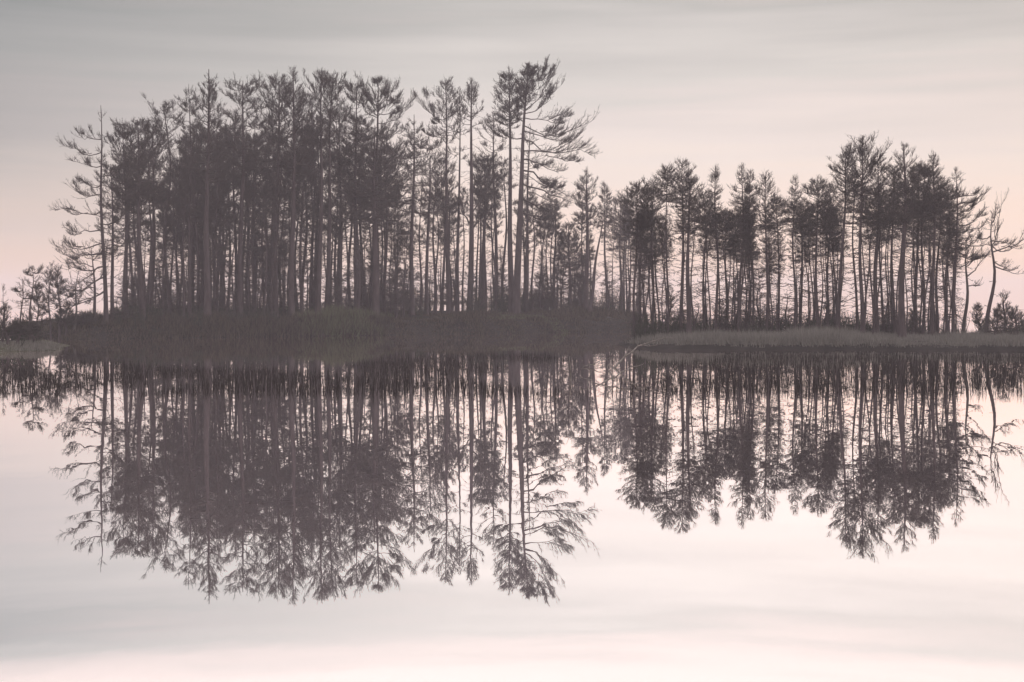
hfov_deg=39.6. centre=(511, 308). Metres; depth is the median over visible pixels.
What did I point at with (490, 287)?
young pine
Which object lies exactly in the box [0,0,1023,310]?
sky
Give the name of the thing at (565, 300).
young pine
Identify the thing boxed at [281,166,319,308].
pine tree
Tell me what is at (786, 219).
pine tree
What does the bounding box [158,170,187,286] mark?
pine tree
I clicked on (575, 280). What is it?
young pine
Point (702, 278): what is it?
pine tree
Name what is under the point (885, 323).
young pine
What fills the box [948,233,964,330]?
pine tree
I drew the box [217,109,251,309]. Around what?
pine tree
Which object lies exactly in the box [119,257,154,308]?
young pine
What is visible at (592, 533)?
water
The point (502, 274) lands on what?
young pine
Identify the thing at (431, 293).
young pine
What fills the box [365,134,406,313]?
pine tree
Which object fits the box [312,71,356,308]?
pine tree
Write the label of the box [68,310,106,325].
shrub
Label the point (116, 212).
pine tree
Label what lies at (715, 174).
pine tree
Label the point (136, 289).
young pine
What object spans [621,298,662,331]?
young pine
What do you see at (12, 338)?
undergrowth
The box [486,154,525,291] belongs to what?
pine tree
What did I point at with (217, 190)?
pine tree
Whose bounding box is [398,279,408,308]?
young pine
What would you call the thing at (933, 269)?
pine tree
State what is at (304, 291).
young pine
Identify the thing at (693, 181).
pine tree
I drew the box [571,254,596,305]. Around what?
young pine
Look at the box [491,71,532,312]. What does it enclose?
pine tree
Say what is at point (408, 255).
pine tree
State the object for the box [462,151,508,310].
pine tree
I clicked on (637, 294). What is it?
pine tree
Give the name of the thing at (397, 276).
young pine
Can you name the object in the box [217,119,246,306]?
pine tree
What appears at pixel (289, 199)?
pine tree
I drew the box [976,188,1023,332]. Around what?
dead tree
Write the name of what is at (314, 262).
pine tree
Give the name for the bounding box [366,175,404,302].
pine tree
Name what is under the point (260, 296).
young pine
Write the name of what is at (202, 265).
pine tree
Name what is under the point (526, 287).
pine tree
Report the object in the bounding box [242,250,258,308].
pine tree
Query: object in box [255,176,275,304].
pine tree
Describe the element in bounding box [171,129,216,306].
pine tree
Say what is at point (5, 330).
shrub
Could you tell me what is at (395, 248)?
pine tree
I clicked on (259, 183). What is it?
pine tree
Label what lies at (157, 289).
young pine
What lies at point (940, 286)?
pine tree
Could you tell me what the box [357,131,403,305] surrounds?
pine tree
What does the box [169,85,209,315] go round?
pine tree
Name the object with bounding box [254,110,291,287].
pine tree
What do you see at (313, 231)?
pine tree
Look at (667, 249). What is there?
pine tree
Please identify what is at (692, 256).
pine tree
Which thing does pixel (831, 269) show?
pine tree
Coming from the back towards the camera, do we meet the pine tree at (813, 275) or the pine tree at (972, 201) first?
the pine tree at (813, 275)
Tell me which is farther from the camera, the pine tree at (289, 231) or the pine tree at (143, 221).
the pine tree at (289, 231)
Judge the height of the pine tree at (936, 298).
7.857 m
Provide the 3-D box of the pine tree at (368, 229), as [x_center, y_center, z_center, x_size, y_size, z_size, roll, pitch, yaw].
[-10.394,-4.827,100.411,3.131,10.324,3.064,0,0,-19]
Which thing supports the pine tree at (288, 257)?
on the island ground at (598, 326)
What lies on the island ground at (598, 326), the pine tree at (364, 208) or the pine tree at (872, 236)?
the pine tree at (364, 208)
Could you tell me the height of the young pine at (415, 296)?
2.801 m
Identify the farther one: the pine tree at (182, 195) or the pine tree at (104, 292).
the pine tree at (182, 195)
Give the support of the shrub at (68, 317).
on the island ground at (598, 326)
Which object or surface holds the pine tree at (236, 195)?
on the island ground at (598, 326)
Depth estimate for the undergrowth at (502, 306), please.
107.03 m
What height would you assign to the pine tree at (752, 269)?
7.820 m
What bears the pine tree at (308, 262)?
on the island ground at (598, 326)
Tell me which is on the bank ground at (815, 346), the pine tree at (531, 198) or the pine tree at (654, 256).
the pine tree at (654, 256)
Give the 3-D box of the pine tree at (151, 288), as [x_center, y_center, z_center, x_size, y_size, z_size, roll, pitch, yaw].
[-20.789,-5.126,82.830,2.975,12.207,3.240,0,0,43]
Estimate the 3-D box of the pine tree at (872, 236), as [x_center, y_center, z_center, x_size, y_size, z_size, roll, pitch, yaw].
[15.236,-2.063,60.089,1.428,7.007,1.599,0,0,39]
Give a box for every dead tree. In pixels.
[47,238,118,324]
[587,215,615,312]
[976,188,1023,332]
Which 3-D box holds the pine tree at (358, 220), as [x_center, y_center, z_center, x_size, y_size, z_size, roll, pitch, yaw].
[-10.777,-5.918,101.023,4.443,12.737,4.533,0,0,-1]
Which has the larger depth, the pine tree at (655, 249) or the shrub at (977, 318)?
the pine tree at (655, 249)
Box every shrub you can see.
[0,302,21,343]
[4,317,34,343]
[15,321,47,341]
[52,304,82,336]
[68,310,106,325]
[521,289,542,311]
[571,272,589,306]
[656,284,678,332]
[703,297,732,330]
[713,275,751,331]
[737,282,773,332]
[813,299,835,328]
[905,307,925,335]
[970,302,991,332]
[980,305,1010,334]
[996,290,1015,333]
[1003,305,1023,336]
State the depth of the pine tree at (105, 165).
77.95 m
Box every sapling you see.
[1,284,8,341]
[11,275,32,321]
[20,263,48,339]
[35,261,61,338]
[41,263,75,338]
[63,270,85,329]
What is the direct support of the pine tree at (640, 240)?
on the bank ground at (815, 346)
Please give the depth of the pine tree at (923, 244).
62.78 m
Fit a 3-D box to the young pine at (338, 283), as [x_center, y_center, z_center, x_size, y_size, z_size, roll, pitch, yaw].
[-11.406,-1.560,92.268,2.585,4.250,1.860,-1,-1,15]
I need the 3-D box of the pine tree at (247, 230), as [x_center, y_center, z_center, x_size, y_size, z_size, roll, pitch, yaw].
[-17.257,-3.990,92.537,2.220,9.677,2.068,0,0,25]
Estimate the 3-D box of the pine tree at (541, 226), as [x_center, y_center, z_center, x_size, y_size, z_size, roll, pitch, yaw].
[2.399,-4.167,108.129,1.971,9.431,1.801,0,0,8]
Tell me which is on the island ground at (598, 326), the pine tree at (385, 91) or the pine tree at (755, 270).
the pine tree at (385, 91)
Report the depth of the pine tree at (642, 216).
61.98 m
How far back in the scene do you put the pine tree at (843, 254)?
72.87 m
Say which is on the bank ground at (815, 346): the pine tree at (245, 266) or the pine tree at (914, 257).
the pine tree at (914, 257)
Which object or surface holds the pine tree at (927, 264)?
on the bank ground at (815, 346)
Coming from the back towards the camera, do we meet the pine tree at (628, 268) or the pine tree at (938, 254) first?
the pine tree at (628, 268)
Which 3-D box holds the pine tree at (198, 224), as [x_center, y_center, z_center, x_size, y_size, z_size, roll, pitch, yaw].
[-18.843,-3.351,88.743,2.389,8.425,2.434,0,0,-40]
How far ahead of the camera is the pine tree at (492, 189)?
105.44 m
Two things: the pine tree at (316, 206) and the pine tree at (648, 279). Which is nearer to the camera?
the pine tree at (648, 279)
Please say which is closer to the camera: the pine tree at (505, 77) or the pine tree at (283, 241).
the pine tree at (283, 241)
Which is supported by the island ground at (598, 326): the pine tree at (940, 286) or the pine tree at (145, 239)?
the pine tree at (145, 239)
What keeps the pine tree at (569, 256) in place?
on the island ground at (598, 326)
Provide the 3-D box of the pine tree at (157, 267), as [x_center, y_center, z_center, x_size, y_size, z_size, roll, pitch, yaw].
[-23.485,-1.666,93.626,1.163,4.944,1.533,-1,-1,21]
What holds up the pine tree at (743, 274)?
on the bank ground at (815, 346)
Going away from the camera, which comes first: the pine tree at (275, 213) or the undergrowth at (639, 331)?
the undergrowth at (639, 331)
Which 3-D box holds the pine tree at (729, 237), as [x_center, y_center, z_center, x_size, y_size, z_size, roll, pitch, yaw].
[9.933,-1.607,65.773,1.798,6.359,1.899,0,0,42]
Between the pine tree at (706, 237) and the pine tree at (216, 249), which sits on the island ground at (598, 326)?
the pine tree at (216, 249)
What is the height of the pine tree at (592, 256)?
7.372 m
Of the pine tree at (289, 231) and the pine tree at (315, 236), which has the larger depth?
the pine tree at (315, 236)
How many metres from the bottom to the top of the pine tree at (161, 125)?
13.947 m
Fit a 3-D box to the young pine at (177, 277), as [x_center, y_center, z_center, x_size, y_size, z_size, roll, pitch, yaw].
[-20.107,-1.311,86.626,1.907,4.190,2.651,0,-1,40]
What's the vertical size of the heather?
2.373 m
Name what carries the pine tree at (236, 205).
on the island ground at (598, 326)
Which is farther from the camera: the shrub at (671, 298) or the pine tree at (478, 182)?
the pine tree at (478, 182)
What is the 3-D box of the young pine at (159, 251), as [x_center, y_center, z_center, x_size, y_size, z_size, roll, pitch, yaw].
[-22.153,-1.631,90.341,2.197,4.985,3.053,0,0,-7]
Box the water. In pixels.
[0,311,1023,681]
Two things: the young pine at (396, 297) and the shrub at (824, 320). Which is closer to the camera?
the shrub at (824, 320)
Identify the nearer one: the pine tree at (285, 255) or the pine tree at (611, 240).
the pine tree at (285, 255)
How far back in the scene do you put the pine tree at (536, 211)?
115.02 m
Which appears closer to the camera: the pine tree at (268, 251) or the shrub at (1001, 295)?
the shrub at (1001, 295)
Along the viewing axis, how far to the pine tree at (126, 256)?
79.84 m
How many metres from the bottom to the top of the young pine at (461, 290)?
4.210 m
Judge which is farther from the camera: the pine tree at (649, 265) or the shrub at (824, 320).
the pine tree at (649, 265)
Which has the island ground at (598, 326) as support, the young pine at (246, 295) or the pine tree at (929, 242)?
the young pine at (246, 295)
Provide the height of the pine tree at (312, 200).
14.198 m
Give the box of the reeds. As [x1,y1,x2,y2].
[0,348,1023,394]
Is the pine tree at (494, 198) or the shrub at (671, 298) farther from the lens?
the pine tree at (494, 198)
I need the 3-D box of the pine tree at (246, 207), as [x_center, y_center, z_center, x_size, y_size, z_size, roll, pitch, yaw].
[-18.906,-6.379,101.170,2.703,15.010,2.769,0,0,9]
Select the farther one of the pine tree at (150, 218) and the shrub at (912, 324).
the pine tree at (150, 218)
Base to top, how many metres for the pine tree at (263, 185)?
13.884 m
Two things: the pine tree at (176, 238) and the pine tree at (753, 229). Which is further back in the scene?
the pine tree at (176, 238)
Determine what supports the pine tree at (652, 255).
on the bank ground at (815, 346)
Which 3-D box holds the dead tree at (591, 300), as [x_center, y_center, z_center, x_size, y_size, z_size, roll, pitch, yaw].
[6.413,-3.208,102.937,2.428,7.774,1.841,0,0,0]
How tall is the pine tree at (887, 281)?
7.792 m
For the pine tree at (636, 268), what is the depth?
70.51 m
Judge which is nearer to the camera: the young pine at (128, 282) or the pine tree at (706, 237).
the pine tree at (706, 237)
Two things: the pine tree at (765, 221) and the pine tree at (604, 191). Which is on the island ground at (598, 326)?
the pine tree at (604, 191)
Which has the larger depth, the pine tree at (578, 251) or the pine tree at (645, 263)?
the pine tree at (578, 251)
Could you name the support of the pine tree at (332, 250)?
on the island ground at (598, 326)
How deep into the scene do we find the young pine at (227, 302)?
82.61 m
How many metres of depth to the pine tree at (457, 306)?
104.94 m
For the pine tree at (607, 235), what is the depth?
113.23 m
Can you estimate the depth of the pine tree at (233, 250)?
84.52 m
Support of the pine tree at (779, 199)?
on the bank ground at (815, 346)
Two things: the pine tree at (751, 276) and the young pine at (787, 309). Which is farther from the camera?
the young pine at (787, 309)
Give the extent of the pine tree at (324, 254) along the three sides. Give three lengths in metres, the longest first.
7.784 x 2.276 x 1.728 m
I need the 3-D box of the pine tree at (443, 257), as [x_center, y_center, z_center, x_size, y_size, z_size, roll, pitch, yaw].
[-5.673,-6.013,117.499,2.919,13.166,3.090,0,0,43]
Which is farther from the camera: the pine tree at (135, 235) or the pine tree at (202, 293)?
the pine tree at (135, 235)
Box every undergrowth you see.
[0,306,45,347]
[113,296,427,334]
[343,281,630,312]
[627,306,1023,339]
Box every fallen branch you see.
[579,359,642,384]
[582,357,611,366]
[613,338,664,367]
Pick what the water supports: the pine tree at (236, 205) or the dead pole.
the dead pole
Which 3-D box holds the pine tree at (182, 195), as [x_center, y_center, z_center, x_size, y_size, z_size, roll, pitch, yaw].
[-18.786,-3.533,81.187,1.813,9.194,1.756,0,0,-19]
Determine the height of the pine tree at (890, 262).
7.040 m
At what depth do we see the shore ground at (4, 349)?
54.43 m
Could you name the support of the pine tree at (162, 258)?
on the island ground at (598, 326)
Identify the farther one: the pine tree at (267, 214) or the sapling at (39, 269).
the pine tree at (267, 214)
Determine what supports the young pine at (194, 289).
on the island ground at (598, 326)
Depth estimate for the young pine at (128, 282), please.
96.09 m
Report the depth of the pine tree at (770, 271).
62.91 m
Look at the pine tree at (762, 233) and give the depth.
64.21 m
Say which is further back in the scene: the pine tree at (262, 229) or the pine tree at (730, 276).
the pine tree at (262, 229)
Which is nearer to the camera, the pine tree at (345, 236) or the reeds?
the reeds
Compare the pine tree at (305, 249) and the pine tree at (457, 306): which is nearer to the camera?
the pine tree at (305, 249)
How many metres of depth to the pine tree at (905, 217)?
58.80 m
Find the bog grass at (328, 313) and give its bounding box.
[293,301,568,336]
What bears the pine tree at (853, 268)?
on the bank ground at (815, 346)
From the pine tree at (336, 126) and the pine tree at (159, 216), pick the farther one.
the pine tree at (336, 126)
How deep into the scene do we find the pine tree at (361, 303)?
95.41 m
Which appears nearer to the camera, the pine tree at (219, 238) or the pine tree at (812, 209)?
the pine tree at (812, 209)
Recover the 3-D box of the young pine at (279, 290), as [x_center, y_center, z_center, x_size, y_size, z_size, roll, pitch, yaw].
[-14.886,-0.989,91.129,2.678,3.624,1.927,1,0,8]
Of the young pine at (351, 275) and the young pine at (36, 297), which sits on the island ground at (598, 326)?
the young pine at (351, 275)
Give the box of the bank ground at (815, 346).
[619,333,1023,349]
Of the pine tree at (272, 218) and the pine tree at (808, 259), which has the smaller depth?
the pine tree at (808, 259)
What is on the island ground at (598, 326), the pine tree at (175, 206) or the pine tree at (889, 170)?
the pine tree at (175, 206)
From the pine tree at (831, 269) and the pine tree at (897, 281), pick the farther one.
the pine tree at (831, 269)
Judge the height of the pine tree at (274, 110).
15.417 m
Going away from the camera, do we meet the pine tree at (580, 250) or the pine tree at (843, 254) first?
the pine tree at (843, 254)
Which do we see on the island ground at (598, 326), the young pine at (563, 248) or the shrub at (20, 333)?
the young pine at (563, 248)
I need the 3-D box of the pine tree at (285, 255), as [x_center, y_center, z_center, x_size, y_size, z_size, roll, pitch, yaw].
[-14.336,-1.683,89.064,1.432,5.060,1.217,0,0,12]
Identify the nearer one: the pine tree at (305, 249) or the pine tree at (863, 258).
the pine tree at (863, 258)
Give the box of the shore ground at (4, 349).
[0,340,68,351]
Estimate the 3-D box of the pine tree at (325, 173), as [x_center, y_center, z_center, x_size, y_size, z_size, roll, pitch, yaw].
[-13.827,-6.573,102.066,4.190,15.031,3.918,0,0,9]
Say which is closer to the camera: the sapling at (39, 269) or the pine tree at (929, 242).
the sapling at (39, 269)
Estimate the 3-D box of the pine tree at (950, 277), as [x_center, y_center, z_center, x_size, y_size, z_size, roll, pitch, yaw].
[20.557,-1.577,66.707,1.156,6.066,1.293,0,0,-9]
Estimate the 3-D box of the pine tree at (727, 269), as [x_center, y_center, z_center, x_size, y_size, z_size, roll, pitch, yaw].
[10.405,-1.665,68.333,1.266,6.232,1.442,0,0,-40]
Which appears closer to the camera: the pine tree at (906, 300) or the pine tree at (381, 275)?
the pine tree at (906, 300)
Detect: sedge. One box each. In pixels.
[0,338,62,351]
[625,323,1023,347]
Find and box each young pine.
[21,282,53,339]
[109,282,146,318]
[115,257,137,305]
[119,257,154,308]
[129,265,148,307]
[146,267,174,310]
[146,268,173,311]
[148,244,176,307]
[164,253,199,308]
[165,278,194,313]
[173,261,202,313]
[211,281,229,313]
[212,265,248,317]
[222,270,250,310]
[235,277,262,311]
[244,263,276,315]
[266,267,287,310]
[277,247,297,312]
[279,278,303,312]
[294,246,315,309]
[321,254,349,305]
[321,269,353,310]
[332,269,361,308]
[345,251,366,302]
[352,267,388,309]
[380,243,416,315]
[380,262,407,304]
[381,252,411,317]
[386,265,398,300]
[398,257,419,310]
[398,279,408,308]
[404,280,422,307]
[414,254,432,303]
[417,262,440,310]
[431,268,445,310]
[437,264,461,305]
[438,260,465,311]
[438,270,463,306]
[454,251,482,305]
[487,244,507,301]
[487,271,505,308]
[490,254,507,302]
[529,253,549,300]
[529,255,558,310]
[534,266,555,310]
[535,261,551,304]
[540,271,567,308]
[547,221,601,306]
[549,249,573,304]
[565,254,582,303]
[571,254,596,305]
[593,262,626,310]
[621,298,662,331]
[658,307,685,329]
[675,296,702,324]
[678,303,712,332]
[723,300,746,327]
[771,293,805,331]
[866,299,905,333]
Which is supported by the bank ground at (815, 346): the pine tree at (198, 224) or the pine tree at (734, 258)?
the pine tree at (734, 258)
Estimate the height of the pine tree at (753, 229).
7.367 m
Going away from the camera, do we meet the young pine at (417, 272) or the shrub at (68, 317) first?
the shrub at (68, 317)
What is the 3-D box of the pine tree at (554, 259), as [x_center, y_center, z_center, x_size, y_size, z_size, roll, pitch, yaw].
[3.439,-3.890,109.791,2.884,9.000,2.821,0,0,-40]
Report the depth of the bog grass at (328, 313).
85.59 m
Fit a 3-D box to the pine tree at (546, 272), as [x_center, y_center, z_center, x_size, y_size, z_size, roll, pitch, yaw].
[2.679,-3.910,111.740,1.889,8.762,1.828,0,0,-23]
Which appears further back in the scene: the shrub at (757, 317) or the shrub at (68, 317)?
the shrub at (68, 317)
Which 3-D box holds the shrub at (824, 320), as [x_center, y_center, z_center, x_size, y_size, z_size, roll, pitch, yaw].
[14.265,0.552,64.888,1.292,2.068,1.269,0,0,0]
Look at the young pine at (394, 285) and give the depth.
97.71 m
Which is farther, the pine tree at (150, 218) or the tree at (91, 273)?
the pine tree at (150, 218)
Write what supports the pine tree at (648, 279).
on the bank ground at (815, 346)
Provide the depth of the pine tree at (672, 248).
72.46 m
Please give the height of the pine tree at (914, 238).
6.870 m
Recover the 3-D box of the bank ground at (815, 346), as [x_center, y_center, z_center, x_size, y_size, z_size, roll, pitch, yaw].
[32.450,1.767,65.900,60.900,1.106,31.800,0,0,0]
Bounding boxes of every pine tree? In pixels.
[48,109,131,321]
[89,126,158,315]
[89,162,136,318]
[99,116,172,319]
[99,143,148,308]
[107,155,148,308]
[111,170,147,307]
[115,153,157,303]
[122,117,180,311]
[123,229,144,297]
[124,183,157,298]
[128,136,171,301]
[131,145,174,296]
[134,226,154,309]
[139,91,195,311]
[142,194,175,295]
[146,249,161,298]
[149,205,178,315]
[155,190,175,300]
[156,177,194,302]
[157,137,192,303]
[158,147,211,279]
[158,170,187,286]
[165,163,178,294]
[167,136,200,300]
[168,169,198,318]
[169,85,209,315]
[170,200,195,278]
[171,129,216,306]
[172,123,222,313]
[174,69,239,317]
[182,125,230,310]
[182,185,210,293]
[191,133,238,310]
[192,190,228,299]
[194,234,203,284]
[196,118,253,308]
[197,221,234,312]
[197,255,218,311]
[199,164,251,309]
[199,200,221,303]
[202,72,280,317]
[209,125,240,305]
[209,179,233,312]
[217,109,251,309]
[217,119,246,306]
[220,217,248,312]
[225,121,286,310]
[230,133,269,297]
[230,146,269,307]
[231,116,260,297]
[232,176,261,308]
[235,186,269,312]
[236,70,322,317]
[237,137,271,313]
[238,197,263,260]
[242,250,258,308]
[245,149,275,306]
[250,243,269,274]
[251,192,279,314]
[252,126,301,303]
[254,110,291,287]
[254,252,269,302]
[255,168,295,314]
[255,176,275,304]
[259,133,280,288]
[263,140,319,294]
[263,234,287,269]
[264,220,289,305]
[268,67,331,316]
[269,149,312,306]
[277,243,288,311]
[278,126,318,313]
[278,172,302,303]
[279,144,315,291]
[279,219,289,297]
[280,128,327,302]
[280,207,298,302]
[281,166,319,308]
[296,103,333,305]
[296,219,316,304]
[298,124,323,307]
[299,116,426,315]
[300,67,346,312]
[301,114,325,294]
[301,117,336,299]
[302,196,323,296]
[306,189,335,298]
[308,257,325,310]
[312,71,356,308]
[312,103,364,304]
[313,155,353,305]
[314,211,333,287]
[322,108,353,287]
[323,196,346,304]
[331,80,386,308]
[331,136,368,307]
[331,140,382,299]
[331,177,359,292]
[332,118,372,308]
[345,72,418,314]
[345,163,370,305]
[346,168,382,303]
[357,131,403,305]
[357,147,386,310]
[358,222,371,309]
[363,176,389,272]
[364,223,385,292]
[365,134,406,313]
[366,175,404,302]
[378,118,452,315]
[378,191,417,313]
[380,218,402,311]
[385,183,402,284]
[388,220,408,274]
[393,136,464,314]
[394,229,413,316]
[396,225,422,309]
[407,180,435,309]
[410,76,474,312]
[414,168,453,312]
[422,158,455,310]
[422,180,454,289]
[432,227,449,311]
[433,151,468,295]
[434,187,462,312]
[443,88,475,311]
[449,76,491,311]
[450,204,465,310]
[452,186,474,308]
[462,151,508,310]
[464,161,497,309]
[464,178,492,309]
[474,183,500,292]
[476,110,511,309]
[476,155,503,309]
[477,167,506,310]
[481,199,505,307]
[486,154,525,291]
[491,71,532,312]
[493,53,601,313]
[508,126,571,311]
[512,188,535,306]
[516,173,541,295]
[522,188,542,292]
[531,217,552,306]
[533,193,554,309]
[533,207,553,310]
[539,202,574,303]
[543,197,563,307]
[552,222,566,307]
[559,227,573,307]
[562,243,574,305]
[566,169,603,309]
[571,187,597,286]
[572,236,580,288]
[574,249,584,301]
[576,194,600,286]
[583,229,595,294]
[585,233,602,297]
[592,182,619,307]
[594,195,618,299]
[603,215,621,310]
[605,193,632,310]
[611,210,629,304]
[612,215,632,305]
[612,230,632,301]
[615,177,655,336]
[618,203,635,309]
[618,226,637,312]
[619,194,636,308]
[623,214,655,333]
[627,233,644,328]
[627,242,645,312]
[628,236,642,309]
[629,256,647,337]
[630,175,657,326]
[631,225,650,335]
[632,214,656,332]
[636,231,656,308]
[637,229,658,323]
[638,178,665,327]
[641,231,659,315]
[642,206,667,318]
[642,219,669,333]
[649,161,685,332]
[649,211,670,328]
[652,215,672,330]
[653,223,674,308]
[654,231,675,329]
[658,206,677,320]
[666,157,696,330]
[668,172,715,333]
[670,214,694,323]
[671,195,707,329]
[690,189,723,331]
[693,201,723,330]
[694,206,715,329]
[694,209,718,323]
[695,163,739,332]
[708,230,731,327]
[710,207,740,331]
[712,228,737,316]
[716,210,733,324]
[720,213,740,304]
[722,163,758,332]
[722,230,738,328]
[728,207,745,313]
[730,217,751,331]
[730,224,758,321]
[731,208,756,332]
[735,228,757,329]
[736,182,763,332]
[736,240,759,321]
[739,169,771,331]
[739,218,761,329]
[742,225,763,330]
[744,171,785,330]
[745,243,764,315]
[751,242,766,327]
[756,213,782,324]
[757,242,781,327]
[758,229,779,321]
[762,194,792,331]
[764,233,783,332]
[770,233,791,331]
[770,242,785,311]
[776,172,808,328]
[784,199,818,329]
[784,224,807,330]
[787,237,810,318]
[793,217,813,329]
[794,205,821,319]
[794,214,815,327]
[797,174,837,327]
[797,224,818,322]
[802,212,837,328]
[807,212,825,319]
[813,197,836,322]
[814,184,845,326]
[815,215,834,324]
[817,201,853,327]
[819,207,844,317]
[821,141,860,329]
[822,212,846,324]
[824,202,847,325]
[824,207,845,310]
[829,205,851,319]
[834,166,871,332]
[840,131,890,333]
[847,188,875,317]
[848,197,885,331]
[854,180,888,333]
[857,155,903,333]
[862,174,893,332]
[863,185,889,319]
[867,207,893,317]
[871,183,899,328]
[872,200,898,318]
[877,163,910,333]
[880,193,901,332]
[881,141,927,337]
[885,181,920,333]
[890,208,915,332]
[893,207,928,320]
[894,160,942,330]
[901,224,928,311]
[905,194,927,323]
[906,199,931,334]
[907,163,945,333]
[913,151,951,336]
[917,211,942,333]
[918,200,932,325]
[918,222,939,312]
[920,200,950,332]
[920,222,942,317]
[923,175,959,334]
[928,230,959,324]
[929,212,951,332]
[934,167,999,331]
[935,183,971,333]
[936,228,961,322]
[937,216,958,329]
[942,230,961,331]
[944,223,964,322]
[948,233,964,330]
[957,232,993,332]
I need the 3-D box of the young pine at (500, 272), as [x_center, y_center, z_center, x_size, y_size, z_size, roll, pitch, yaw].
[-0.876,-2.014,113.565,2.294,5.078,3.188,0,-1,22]
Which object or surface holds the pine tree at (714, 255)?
on the bank ground at (815, 346)
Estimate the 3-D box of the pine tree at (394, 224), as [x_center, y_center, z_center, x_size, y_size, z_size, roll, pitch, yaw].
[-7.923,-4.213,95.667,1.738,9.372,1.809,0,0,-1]
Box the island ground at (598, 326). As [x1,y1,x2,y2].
[10,310,648,339]
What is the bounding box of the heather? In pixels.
[38,301,637,339]
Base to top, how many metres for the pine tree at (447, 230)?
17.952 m
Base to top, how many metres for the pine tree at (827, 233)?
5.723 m
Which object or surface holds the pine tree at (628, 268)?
on the island ground at (598, 326)
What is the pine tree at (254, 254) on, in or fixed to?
on the island ground at (598, 326)
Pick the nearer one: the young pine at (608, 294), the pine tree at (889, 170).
the pine tree at (889, 170)
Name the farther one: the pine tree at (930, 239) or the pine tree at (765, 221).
the pine tree at (930, 239)
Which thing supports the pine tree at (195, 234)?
on the island ground at (598, 326)
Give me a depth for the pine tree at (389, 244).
94.39 m
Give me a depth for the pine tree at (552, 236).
112.72 m
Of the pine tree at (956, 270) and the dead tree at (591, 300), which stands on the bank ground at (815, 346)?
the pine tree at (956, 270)
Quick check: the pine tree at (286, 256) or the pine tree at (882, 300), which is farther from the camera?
the pine tree at (286, 256)
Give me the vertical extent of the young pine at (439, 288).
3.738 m
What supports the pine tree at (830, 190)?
on the bank ground at (815, 346)
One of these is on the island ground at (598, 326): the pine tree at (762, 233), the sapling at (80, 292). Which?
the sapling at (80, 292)
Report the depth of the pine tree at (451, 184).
111.47 m
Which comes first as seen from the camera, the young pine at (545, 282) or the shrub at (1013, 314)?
the shrub at (1013, 314)
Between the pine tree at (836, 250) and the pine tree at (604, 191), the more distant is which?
the pine tree at (604, 191)
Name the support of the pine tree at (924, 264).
on the bank ground at (815, 346)
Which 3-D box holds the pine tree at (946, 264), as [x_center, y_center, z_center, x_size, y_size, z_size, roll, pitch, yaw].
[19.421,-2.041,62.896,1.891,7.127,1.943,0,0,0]
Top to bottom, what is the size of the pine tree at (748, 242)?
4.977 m
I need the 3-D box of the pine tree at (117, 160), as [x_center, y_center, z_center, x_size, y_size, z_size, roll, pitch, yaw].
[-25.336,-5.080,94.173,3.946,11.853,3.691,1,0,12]
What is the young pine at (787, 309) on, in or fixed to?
on the bank ground at (815, 346)
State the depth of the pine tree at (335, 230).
90.00 m
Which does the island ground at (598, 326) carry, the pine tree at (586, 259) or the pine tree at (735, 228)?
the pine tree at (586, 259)
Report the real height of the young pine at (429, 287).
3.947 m
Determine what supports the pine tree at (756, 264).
on the bank ground at (815, 346)
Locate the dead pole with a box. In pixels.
[569,356,571,378]
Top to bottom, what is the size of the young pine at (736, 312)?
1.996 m
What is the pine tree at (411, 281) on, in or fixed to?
on the island ground at (598, 326)
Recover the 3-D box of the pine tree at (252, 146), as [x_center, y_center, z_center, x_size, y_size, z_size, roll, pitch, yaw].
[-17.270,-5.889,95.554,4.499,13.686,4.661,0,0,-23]
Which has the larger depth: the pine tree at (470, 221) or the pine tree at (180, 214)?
the pine tree at (470, 221)
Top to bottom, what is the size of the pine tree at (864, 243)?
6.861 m
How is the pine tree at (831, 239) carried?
on the bank ground at (815, 346)
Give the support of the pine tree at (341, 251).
on the island ground at (598, 326)
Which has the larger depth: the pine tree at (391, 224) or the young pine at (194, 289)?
the pine tree at (391, 224)
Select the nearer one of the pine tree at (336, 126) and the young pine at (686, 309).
the young pine at (686, 309)
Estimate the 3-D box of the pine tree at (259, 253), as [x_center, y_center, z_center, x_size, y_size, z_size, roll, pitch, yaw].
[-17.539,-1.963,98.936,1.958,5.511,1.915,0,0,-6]
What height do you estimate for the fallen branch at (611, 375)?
0.538 m
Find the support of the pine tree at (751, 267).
on the bank ground at (815, 346)
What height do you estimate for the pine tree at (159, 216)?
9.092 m
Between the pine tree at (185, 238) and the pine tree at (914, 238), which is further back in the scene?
the pine tree at (185, 238)
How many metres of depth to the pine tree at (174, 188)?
96.48 m
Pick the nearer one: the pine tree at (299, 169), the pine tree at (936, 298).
the pine tree at (936, 298)
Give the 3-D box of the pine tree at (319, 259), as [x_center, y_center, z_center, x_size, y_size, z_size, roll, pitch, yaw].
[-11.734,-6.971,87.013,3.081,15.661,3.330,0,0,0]
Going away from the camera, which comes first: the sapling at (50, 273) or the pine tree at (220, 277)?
the sapling at (50, 273)
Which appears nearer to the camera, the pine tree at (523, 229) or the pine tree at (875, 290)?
the pine tree at (875, 290)
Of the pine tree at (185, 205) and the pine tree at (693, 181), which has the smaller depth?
the pine tree at (693, 181)
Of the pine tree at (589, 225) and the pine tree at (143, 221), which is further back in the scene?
the pine tree at (589, 225)
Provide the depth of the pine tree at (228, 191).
87.81 m
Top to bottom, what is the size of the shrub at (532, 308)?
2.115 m
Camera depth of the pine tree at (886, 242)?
68.18 m
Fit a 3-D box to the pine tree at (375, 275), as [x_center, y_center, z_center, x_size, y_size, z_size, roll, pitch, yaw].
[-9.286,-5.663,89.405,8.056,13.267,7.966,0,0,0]
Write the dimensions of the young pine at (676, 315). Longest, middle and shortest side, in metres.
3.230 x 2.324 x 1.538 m

